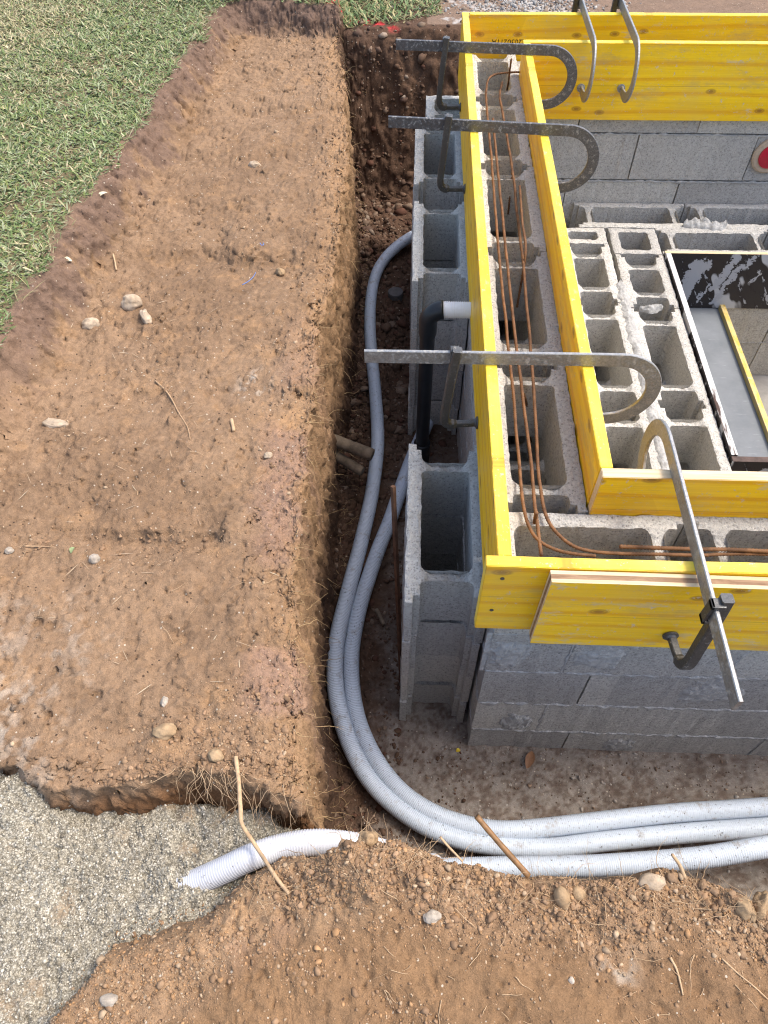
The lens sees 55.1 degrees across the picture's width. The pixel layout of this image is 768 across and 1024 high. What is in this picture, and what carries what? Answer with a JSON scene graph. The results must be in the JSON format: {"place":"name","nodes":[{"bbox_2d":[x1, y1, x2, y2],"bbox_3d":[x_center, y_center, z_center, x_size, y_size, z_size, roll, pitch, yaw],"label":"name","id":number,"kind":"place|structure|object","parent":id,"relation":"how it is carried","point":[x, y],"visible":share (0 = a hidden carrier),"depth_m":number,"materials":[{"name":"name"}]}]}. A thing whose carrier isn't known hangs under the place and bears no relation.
{"place":"outdoors","nodes":[
{"label":"outdoors","id":0,"kind":"place"},
{"bbox_2d":[0,0,767,1023],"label":"ground","id":1,"kind":"structure","parent":0,"point":[144,196],"depth_m":2.09,"materials":[{"name":"soil"}]},
{"bbox_2d":[4,547,13,553],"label":"stone","id":2,"kind":"object","parent":1,"relation":"on","point":[8,550],"visible":1,"depth_m":1.83,"materials":[{"name":"beige stone"}]},
{"bbox_2d":[24,545,55,547],"bbox_3d":[-0.841,0.089,1.842,0.123,0.009,0.011,1,53,2],"label":"twig","id":3,"kind":"object","parent":1,"relation":"on","point":[37,546],"visible":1,"depth_m":1.84,"materials":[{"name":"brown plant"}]},
{"bbox_2d":[42,418,68,428],"bbox_3d":[-0.941,-0.253,2.107,0.081,0.024,0.034,1,53,2],"label":"stone","id":4,"kind":"object","parent":1,"relation":"on","point":[52,423],"visible":1,"depth_m":2.10,"materials":[{"name":"beige stone"}]},
{"bbox_2d":[81,317,99,329],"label":"stone","id":5,"kind":"object","parent":1,"relation":"on","point":[89,323],"visible":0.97,"depth_m":2.38,"materials":[{"name":"beige stone"}]},
{"bbox_2d":[88,554,99,563],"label":"stone","id":6,"kind":"object","parent":1,"relation":"on","point":[94,558],"visible":1,"depth_m":1.81,"materials":[{"name":"grey stone"}]},
{"bbox_2d":[99,993,117,1006],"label":"stone","id":7,"kind":"object","parent":1,"relation":"on","point":[108,999],"visible":1,"depth_m":1.27,"materials":[{"name":"white stone"}]},
{"bbox_2d":[112,253,116,270],"bbox_3d":[-0.940,-0.874,2.569,0.007,0.024,0.073,-14,54,-10],"label":"twig","id":8,"kind":"object","parent":1,"relation":"on","point":[114,261],"visible":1,"depth_m":2.57,"materials":[{"name":"beige wood"}]},
{"bbox_2d":[121,294,142,310],"bbox_3d":[-0.832,-0.691,2.428,0.068,0.059,0.057,1,53,2],"label":"stone","id":9,"kind":"object","parent":1,"relation":"on","point":[130,302],"visible":0.99,"depth_m":2.41,"materials":[{"name":"beige stone"}]},
{"bbox_2d":[140,309,151,323],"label":"stone","id":10,"kind":"object","parent":1,"relation":"on","point":[145,316],"visible":0.97,"depth_m":2.37,"materials":[{"name":"beige stone"}]},
{"bbox_2d":[0,771,299,1023],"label":"gravel bed","id":11,"kind":"object","parent":1,"relation":"on","point":[77,950],"visible":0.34,"depth_m":1.46,"materials":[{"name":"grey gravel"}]},
{"bbox_2d":[172,828,440,890],"bbox_3d":[-0.145,0.755,1.565,0.569,0.330,0.090,-6,53,-4],"label":"hose","id":12,"kind":"object","parent":11,"relation":"on","point":[227,868],"visible":0.51,"depth_m":1.45,"materials":[{"name":"grey plastic"}]},
{"bbox_2d":[234,756,290,894],"bbox_3d":[-0.254,0.611,1.427,0.042,0.046,0.285,-22,56,-15],"label":"root","id":13,"kind":"object","parent":12,"relation":"on","point":[243,827],"visible":1,"depth_m":1.42,"materials":[{"name":"beige plant"}]},
{"bbox_2d":[160,696,167,706],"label":"stone","id":14,"kind":"object","parent":1,"relation":"on","point":[164,701],"visible":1,"depth_m":1.58,"materials":[{"name":"grey stone"}]},
{"bbox_2d":[152,723,176,739],"bbox_3d":[-0.460,0.460,1.542,0.052,0.032,0.036,1,53,2],"label":"stone","id":15,"kind":"object","parent":1,"relation":"on","point":[165,731],"visible":1,"depth_m":1.53,"materials":[{"name":"beige stone"}]},
{"bbox_2d":[3,22,331,695],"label":"litter","id":16,"kind":"object","parent":1,"relation":"on","point":[170,451],"visible":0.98,"depth_m":2.01,"materials":[{"name":"beige plant"}]},
{"bbox_2d":[155,380,190,439],"bbox_3d":[-0.608,-0.301,2.134,0.019,0.026,0.302,-25,57,-17],"label":"twig","id":17,"kind":"object","parent":1,"relation":"on","point":[160,385],"visible":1,"depth_m":2.15,"materials":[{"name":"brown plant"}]},
{"bbox_2d":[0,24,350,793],"bbox_3d":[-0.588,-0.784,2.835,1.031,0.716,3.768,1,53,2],"label":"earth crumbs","id":18,"kind":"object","parent":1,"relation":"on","point":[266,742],"visible":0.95,"depth_m":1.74,"materials":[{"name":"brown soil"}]},
{"bbox_2d":[208,748,223,761],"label":"stone","id":19,"kind":"object","parent":1,"relation":"on","point":[215,755],"visible":1,"depth_m":1.49,"materials":[{"name":"beige stone"}]},
{"bbox_2d":[0,0,435,347],"bbox_3d":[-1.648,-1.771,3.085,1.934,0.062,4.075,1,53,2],"label":"lawn","id":20,"kind":"structure","parent":1,"relation":"on","point":[83,136],"depth_m":3.08,"materials":[{"name":"green plant"}]},
{"bbox_2d":[133,762,327,841],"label":"fine roots","id":21,"kind":"object","parent":1,"relation":"on","point":[205,789],"visible":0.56,"depth_m":1.49,"materials":[{"name":"beige plant"}]},
{"bbox_2d":[230,418,235,431],"bbox_3d":[-0.428,-0.246,2.079,0.011,0.013,0.050,-13,54,-9],"label":"twig","id":22,"kind":"object","parent":1,"relation":"on","point":[232,424],"visible":1,"depth_m":2.08,"materials":[{"name":"beige wood"}]},
{"bbox_2d":[248,161,260,167],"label":"stone","id":23,"kind":"object","parent":1,"relation":"on","point":[253,164],"visible":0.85,"depth_m":2.93,"materials":[{"name":"beige stone"}]},
{"bbox_2d":[264,452,272,458],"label":"stone","id":24,"kind":"object","parent":1,"relation":"on","point":[268,455],"visible":1,"depth_m":2.01,"materials":[{"name":"beige stone"}]},
{"bbox_2d":[275,268,285,275],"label":"stone","id":25,"kind":"object","parent":1,"relation":"on","point":[280,271],"visible":1,"depth_m":2.54,"materials":[{"name":"beige stone"}]},
{"bbox_2d":[162,0,443,27],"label":"lawn","id":26,"kind":"structure","parent":1,"relation":"on","point":[349,11],"depth_m":3.79,"materials":[{"name":"green plant"}]},
{"bbox_2d":[285,24,373,828],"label":"fine roots","id":27,"kind":"object","parent":1,"relation":"hanging from","point":[322,514],"visible":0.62,"depth_m":2.15,"materials":[{"name":"brown plant"}]},
{"bbox_2d":[336,450,364,475],"bbox_3d":[-0.154,-0.196,2.759,0.182,0.058,0.040,29,59,20],"label":"pipe stub","id":28,"kind":"object","parent":1,"relation":"on","point":[342,459],"visible":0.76,"depth_m":2.74,"materials":[{"name":"brown plastic"}]},
{"bbox_2d":[335,434,374,460],"bbox_3d":[-0.134,-0.246,2.733,0.202,0.066,0.048,18,55,14],"label":"pipe stub","id":29,"kind":"object","parent":1,"relation":"on","point":[357,449],"visible":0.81,"depth_m":2.71,"materials":[{"name":"brown plastic"}]},
{"bbox_2d":[358,831,378,847],"bbox_3d":[-0.030,0.608,1.364,0.041,0.035,0.032,1,53,2],"label":"stone","id":30,"kind":"object","parent":1,"relation":"on","point":[370,838],"visible":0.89,"depth_m":1.36,"materials":[{"name":"brown stone"}]},
{"bbox_2d":[1,144,756,1023],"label":"pebbles","id":31,"kind":"object","parent":1,"relation":"on","point":[451,894],"visible":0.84,"depth_m":1.30,"materials":[{"name":"stone"}]},
{"bbox_2d":[375,608,385,625],"bbox_3d":[-0.013,0.357,2.500,0.014,0.014,0.065,-20,55,-14],"label":"twig","id":32,"kind":"object","parent":1,"relation":"on","point":[380,617],"visible":1,"depth_m":2.50,"materials":[{"name":"brown wood"}]},
{"bbox_2d":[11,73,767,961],"bbox_3d":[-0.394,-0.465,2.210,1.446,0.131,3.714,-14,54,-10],"label":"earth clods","id":33,"kind":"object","parent":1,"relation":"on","point":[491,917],"visible":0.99,"depth_m":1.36,"materials":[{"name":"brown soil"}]},
{"bbox_2d":[388,287,402,300],"bbox_3d":[0.056,-1.048,3.562,0.074,0.050,0.074,1,53,2],"label":"round cap","id":34,"kind":"object","parent":1,"relation":"on","point":[395,293],"visible":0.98,"depth_m":3.54,"materials":[{"name":"grey plastic"}]},
{"bbox_2d":[390,485,401,679],"bbox_3d":[0.040,0.240,2.165,0.014,0.749,0.226,-6,53,-4],"label":"stake","id":35,"kind":"object","parent":1,"relation":"on","point":[396,555],"visible":0.86,"depth_m":2.10,"materials":[{"name":"brown wood"}]},
{"bbox_2d":[344,17,461,236],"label":"face stones","id":36,"kind":"object","parent":1,"relation":"on","point":[402,99],"visible":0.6,"depth_m":3.84,"materials":[{"name":"brown stone"}]},
{"bbox_2d":[333,44,478,856],"bbox_3d":[0.047,-0.689,2.915,0.485,0.749,3.708,0,53,0],"label":"trench rubble","id":37,"kind":"object","parent":1,"relation":"on","point":[401,387],"visible":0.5,"depth_m":3.19,"materials":[{"name":"brown soil"}]},
{"bbox_2d":[48,838,767,1023],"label":"earth crumbs","id":38,"kind":"object","parent":1,"relation":"on","point":[419,874],"visible":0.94,"depth_m":1.32,"materials":[{"name":"brown soil"}]},
{"bbox_2d":[423,909,441,923],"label":"stone","id":39,"kind":"object","parent":1,"relation":"on","point":[430,916],"visible":1,"depth_m":1.32,"materials":[{"name":"white stone"}]},
{"bbox_2d":[410,129,463,330],"bbox_3d":[0.224,-1.172,3.257,0.208,0.800,0.592,1,53,2],"label":"block stack","id":40,"kind":"object","parent":1,"relation":"on","point":[428,194],"visible":0.35,"depth_m":2.96,"materials":[{"name":"concrete"}]},
{"bbox_2d":[408,201,468,434],"bbox_3d":[0.207,-0.732,2.928,0.208,0.801,0.494,1,53,2],"label":"block stack","id":41,"kind":"object","parent":1,"relation":"on","point":[439,263],"visible":0.77,"depth_m":2.71,"materials":[{"name":"concrete"}]},
{"bbox_2d":[399,444,484,722],"bbox_3d":[0.159,0.250,2.194,0.212,0.800,0.514,1,53,2],"label":"block stack","id":42,"kind":"object","parent":1,"relation":"on","point":[442,637],"visible":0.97,"depth_m":1.99,"materials":[{"name":"concrete"}]},
{"bbox_2d":[425,95,459,130],"bbox_3d":[0.289,-1.526,3.522,0.206,0.800,0.225,1,53,2],"label":"block stack","id":43,"kind":"object","parent":1,"relation":"on","point":[433,110],"visible":0.06,"depth_m":3.23,"materials":[{"name":"concrete"}]},
{"bbox_2d":[439,836,462,861],"bbox_3d":[0.126,0.632,1.380,0.057,0.034,0.005,35,61,24],"label":"root","id":44,"kind":"object","parent":1,"relation":"on","point":[450,848],"visible":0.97,"depth_m":1.38,"materials":[{"name":"beige plant"}]},
{"bbox_2d":[231,809,767,933],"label":"fine roots","id":45,"kind":"object","parent":1,"relation":"on","point":[425,855],"visible":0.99,"depth_m":1.35,"materials":[{"name":"brown plant"}]},
{"bbox_2d":[475,814,530,877],"bbox_3d":[0.223,0.630,1.387,0.137,0.070,0.012,37,62,25],"label":"stick","id":46,"kind":"object","parent":1,"relation":"on","point":[516,862],"visible":1,"depth_m":1.38,"materials":[{"name":"brown wood"}]},
{"bbox_2d":[391,0,643,16],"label":"gravel heap","id":47,"kind":"object","parent":1,"relation":"on","point":[513,3],"visible":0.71,"depth_m":3.83,"materials":[{"name":"gravel"},{"name":"stone"}]},
{"bbox_2d":[456,54,587,726],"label":"block wall","id":48,"kind":"structure","parent":1,"relation":"on","point":[563,489],"depth_m":2.21,"materials":[{"name":"concrete"}]},
{"bbox_2d":[414,300,470,462],"bbox_3d":[0.200,-0.362,2.561,0.184,0.890,0.061,1,53,2],"label":"elbow pipe","id":49,"kind":"object","parent":48,"relation":"attached to","point":[432,314],"visible":0.79,"depth_m":2.33,"materials":[{"name":"black plastic"}]},
{"bbox_2d":[458,12,511,567],"bbox_3d":[0.285,-0.910,2.318,0.028,0.248,2.668,1,53,2],"label":"formwork board","id":50,"kind":"object","parent":48,"relation":"attached to","point":[495,527],"visible":0.85,"depth_m":1.89,"materials":[{"name":"yellow wood"}]},
{"bbox_2d":[396,36,576,111],"bbox_3d":[0.391,-1.681,2.838,0.695,0.270,0.039,4,53,3],"label":"mason clamp","id":51,"kind":"object","parent":50,"relation":"attached to","point":[445,46],"visible":0.92,"depth_m":2.77,"materials":[{"name":"metal"}]},
{"bbox_2d":[506,58,511,90],"bbox_3d":[0.497,-1.719,2.956,0.010,0.325,0.349,6,53,5],"label":"rebar","id":52,"kind":"object","parent":48,"relation":"on","point":[509,74],"visible":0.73,"depth_m":2.86,"materials":[{"name":"brown metal"}]},
{"bbox_2d":[507,174,511,214],"bbox_3d":[0.439,-1.080,2.590,0.012,0.242,0.077,7,54,6],"label":"rebar","id":53,"kind":"object","parent":48,"relation":"on","point":[509,200],"visible":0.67,"depth_m":2.55,"materials":[{"name":"brown metal"}]},
{"bbox_2d":[492,118,543,556],"bbox_3d":[0.363,-0.677,2.126,0.015,0.010,1.921,1,53,2],"label":"rebar","id":54,"kind":"object","parent":48,"relation":"on","point":[538,533],"visible":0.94,"depth_m":1.89,"materials":[{"name":"brown metal"}]},
{"bbox_2d":[516,185,526,307],"bbox_3d":[0.427,-0.851,2.327,0.011,0.187,0.406,3,53,3],"label":"rebar","id":55,"kind":"object","parent":48,"relation":"on","point":[525,241],"visible":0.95,"depth_m":2.23,"materials":[{"name":"brown metal"}]},
{"bbox_2d":[524,393,531,442],"bbox_3d":[0.393,-0.255,2.016,0.009,0.272,0.112,34,61,23],"label":"rebar","id":56,"kind":"object","parent":48,"relation":"on","point":[526,402],"visible":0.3,"depth_m":1.94,"materials":[{"name":"brown metal"}]},
{"bbox_2d":[485,71,595,557],"bbox_3d":[0.432,-0.831,2.241,0.181,0.010,2.312,1,53,2],"label":"rebar","id":57,"kind":"object","parent":48,"relation":"on","point":[533,534],"visible":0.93,"depth_m":1.88,"materials":[{"name":"brown metal"}]},
{"bbox_2d":[519,43,612,507],"bbox_3d":[0.512,-0.877,2.292,0.028,0.248,2.141,1,53,2],"label":"formwork board","id":58,"kind":"object","parent":48,"relation":"on","point":[592,444],"visible":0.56,"depth_m":1.95,"materials":[{"name":"yellow wood"}]},
{"bbox_2d":[388,113,598,193],"bbox_3d":[0.364,-1.195,2.474,0.703,0.270,0.039,4,53,4],"label":"mason clamp","id":59,"kind":"object","parent":58,"relation":"attached to","point":[447,123],"visible":0.93,"depth_m":2.41,"materials":[{"name":"metal"}]},
{"bbox_2d":[364,344,661,428],"bbox_3d":[0.314,-0.300,1.805,0.719,0.270,0.039,0,53,1],"label":"mason clamp","id":60,"kind":"object","parent":58,"relation":"attached to","point":[455,357],"visible":0.91,"depth_m":1.73,"materials":[{"name":"metal"}]},
{"bbox_2d":[499,81,767,556],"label":"rebar","id":61,"kind":"object","parent":48,"relation":"on","point":[566,541],"visible":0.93,"depth_m":1.70,"materials":[{"name":"brown metal"}]},
{"bbox_2d":[525,751,534,767],"bbox_3d":[0.442,0.749,2.229,0.031,0.011,0.053,1,53,2],"label":"leaf","id":62,"kind":"object","parent":1,"relation":"on","point":[529,758],"visible":1,"depth_m":2.23,"materials":[{"name":"brown plant"}]},
{"bbox_2d":[326,230,767,855],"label":"hose","id":63,"kind":"object","parent":1,"relation":"on","point":[382,794],"visible":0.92,"depth_m":2.14,"materials":[{"name":"grey plastic"}]},
{"bbox_2d":[343,419,767,838],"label":"hose","id":64,"kind":"object","parent":1,"relation":"on","point":[579,823],"visible":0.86,"depth_m":2.09,"materials":[{"name":"grey plastic"}]},
{"bbox_2d":[553,886,570,910],"bbox_3d":[0.329,0.712,1.358,0.030,0.034,0.042,1,53,2],"label":"stone","id":65,"kind":"object","parent":1,"relation":"on","point":[560,892],"visible":0.97,"depth_m":1.35,"materials":[{"name":"beige stone"}]},
{"bbox_2d":[363,745,765,878],"bbox_3d":[0.633,0.872,2.154,1.418,0.036,0.355,1,53,2],"label":"grit","id":66,"kind":"object","parent":1,"relation":"on","point":[581,808],"visible":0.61,"depth_m":2.21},
{"bbox_2d":[568,976,574,983],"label":"stone","id":67,"kind":"object","parent":1,"relation":"on","point":[571,980],"visible":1,"depth_m":1.28,"materials":[{"name":"white stone"}]},
{"bbox_2d":[572,885,585,900],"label":"stone","id":68,"kind":"object","parent":1,"relation":"on","point":[577,890],"visible":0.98,"depth_m":1.36,"materials":[{"name":"brown stone"}]},
{"bbox_2d":[442,834,767,877],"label":"hose","id":69,"kind":"object","parent":1,"relation":"on","point":[738,851],"visible":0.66,"depth_m":1.85,"materials":[{"name":"grey plastic"}]},
{"bbox_2d":[466,512,767,755],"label":"block wall","id":70,"kind":"structure","parent":1,"relation":"on","point":[615,698],"depth_m":1.88,"materials":[{"name":"concrete"}]},
{"bbox_2d":[533,511,538,523],"bbox_3d":[0.341,0.047,1.679,0.012,0.212,0.056,23,57,17],"label":"rebar","id":71,"kind":"object","parent":70,"relation":"on","point":[535,517],"visible":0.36,"depth_m":1.59,"materials":[{"name":"brown metal"}]},
{"bbox_2d":[474,555,767,628],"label":"formwork board","id":72,"kind":"object","parent":70,"relation":"on","point":[510,591],"visible":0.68,"depth_m":1.42,"materials":[{"name":"yellow wood"}]},
{"bbox_2d":[529,570,767,650],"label":"formwork board","id":73,"kind":"object","parent":72,"relation":"attached to","point":[613,608],"visible":0.88,"depth_m":1.46,"materials":[{"name":"yellow wood"}]},
{"bbox_2d":[637,419,742,709],"bbox_3d":[0.600,0.097,1.505,0.039,0.270,0.704,0,53,1],"label":"mason clamp","id":74,"kind":"object","parent":73,"relation":"attached to","point":[714,613],"visible":0.84,"depth_m":1.39,"materials":[{"name":"metal"}]},
{"bbox_2d":[587,468,767,517],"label":"formwork board","id":75,"kind":"object","parent":70,"relation":"on","point":[627,492],"visible":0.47,"depth_m":1.57,"materials":[{"name":"yellow wood"}]},
{"bbox_2d":[619,544,767,553],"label":"rebar","id":76,"kind":"object","parent":70,"relation":"in","point":[685,548],"visible":0.92,"depth_m":1.55,"materials":[{"name":"brown metal"}]},
{"bbox_2d":[566,228,669,469],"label":"partition wall","id":77,"kind":"structure","parent":1,"relation":"on","point":[609,316],"depth_m":2.89,"materials":[{"name":"concrete"}]},
{"bbox_2d":[517,61,767,227],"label":"block wall","id":78,"kind":"structure","parent":1,"relation":"on","point":[670,162],"depth_m":3.22,"materials":[{"name":"concrete"}]},
{"bbox_2d":[469,12,767,60],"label":"formwork board","id":79,"kind":"object","parent":78,"relation":"attached to","point":[509,27],"visible":0.42,"depth_m":2.99,"materials":[{"name":"yellow wood"}]},
{"bbox_2d":[519,40,767,120],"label":"formwork board","id":80,"kind":"object","parent":78,"relation":"attached to","point":[701,80],"visible":0.89,"depth_m":2.92,"materials":[{"name":"yellow wood"}]},
{"bbox_2d":[571,0,596,102],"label":"mason clamp","id":81,"kind":"object","parent":80,"relation":"attached to","point":[581,6],"visible":0.66,"depth_m":2.84,"materials":[{"name":"metal"}]},
{"bbox_2d":[610,0,639,102],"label":"mason clamp","id":82,"kind":"object","parent":80,"relation":"attached to","point":[625,96],"visible":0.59,"depth_m":2.84,"materials":[{"name":"metal"}]},
{"bbox_2d":[751,139,767,172],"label":"capped pipe","id":83,"kind":"object","parent":78,"relation":"attached to","point":[759,160],"visible":1,"depth_m":3.17,"materials":[{"name":"red plastic"}]},
{"bbox_2d":[638,872,665,891],"bbox_3d":[0.498,0.691,1.372,0.053,0.032,0.034,1,53,2],"label":"stone","id":84,"kind":"object","parent":1,"relation":"on","point":[654,882],"visible":0.98,"depth_m":1.36,"materials":[{"name":"beige stone"}]},
{"bbox_2d":[569,202,767,234],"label":"partition wall","id":85,"kind":"structure","parent":1,"relation":"on","point":[711,217],"depth_m":3.35,"materials":[{"name":"concrete"}]},
{"bbox_2d":[606,228,731,470],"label":"partition wall","id":86,"kind":"structure","parent":1,"relation":"on","point":[683,409],"depth_m":2.86,"materials":[{"name":"concrete"}]},
{"bbox_2d":[729,456,767,471],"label":"plywood shutter","id":87,"kind":"object","parent":86,"relation":"attached to","point":[745,463],"visible":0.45,"depth_m":2.42,"materials":[{"name":"brown wood"}]},
{"bbox_2d":[669,957,683,994],"bbox_3d":[0.513,0.810,1.285,0.011,0.013,0.058,-8,54,-6],"label":"root","id":88,"kind":"object","parent":1,"relation":"on","point":[675,967],"visible":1,"depth_m":1.29,"materials":[{"name":"beige plant"}]},
{"bbox_2d":[671,853,686,878],"bbox_3d":[0.551,0.661,1.374,0.011,0.045,0.048,-34,60,-22],"label":"root","id":89,"kind":"object","parent":1,"relation":"on","point":[681,869],"visible":0.99,"depth_m":1.37,"materials":[{"name":"beige plant"}]},
{"bbox_2d":[655,228,767,361],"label":"partition wall","id":90,"kind":"structure","parent":1,"relation":"on","point":[723,240],"depth_m":3.23,"materials":[{"name":"concrete"}]},
{"bbox_2d":[663,251,767,308],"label":"plywood shutter","id":91,"kind":"object","parent":90,"relation":"attached to","point":[711,279],"visible":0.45,"depth_m":3.19,"materials":[{"name":"black wood"}]},
{"bbox_2d":[689,308,767,456],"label":"plywood shutter panel","id":92,"kind":"object","parent":1,"relation":"on","point":[745,428],"visible":0.08,"depth_m":3.02,"materials":[{"name":"grey wood"}]},
{"bbox_2d":[664,253,737,460],"bbox_3d":[1.179,-0.555,2.875,0.021,0.282,1.127,1,53,2],"label":"plywood shutter","id":93,"kind":"object","parent":92,"relation":"on","point":[714,400],"visible":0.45,"depth_m":2.70,"materials":[{"name":"grey wood"}]},
{"bbox_2d":[718,305,767,442],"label":"formwork board","id":94,"kind":"object","parent":92,"relation":"attached to","point":[747,375],"visible":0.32,"depth_m":3.05,"materials":[{"name":"yellow wood"}]},
{"bbox_2d":[721,958,767,999],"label":"root","id":95,"kind":"object","parent":1,"relation":"on","point":[730,966],"visible":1,"depth_m":1.28,"materials":[{"name":"beige plant"}]},
{"bbox_2d":[735,896,756,921],"bbox_3d":[0.659,0.723,1.345,0.037,0.042,0.048,1,53,2],"label":"stone","id":96,"kind":"object","parent":1,"relation":"on","point":[743,913],"visible":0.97,"depth_m":1.33,"materials":[{"name":"beige stone"}]},
{"bbox_2d":[752,890,767,919],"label":"stone","id":97,"kind":"object","parent":1,"relation":"on","point":[760,896],"visible":0.79,"depth_m":1.34,"materials":[{"name":"beige stone"}]},
{"bbox_2d":[752,375,767,416],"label":"pit floor","id":98,"kind":"structure","parent":0,"point":[761,382],"depth_m":3.58,"materials":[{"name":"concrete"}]},
{"bbox_2d":[726,308,767,374],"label":"block wall","id":99,"kind":"structure","parent":98,"relation":"on","point":[750,326],"depth_m":3.44,"materials":[{"name":"concrete"}]}
]}

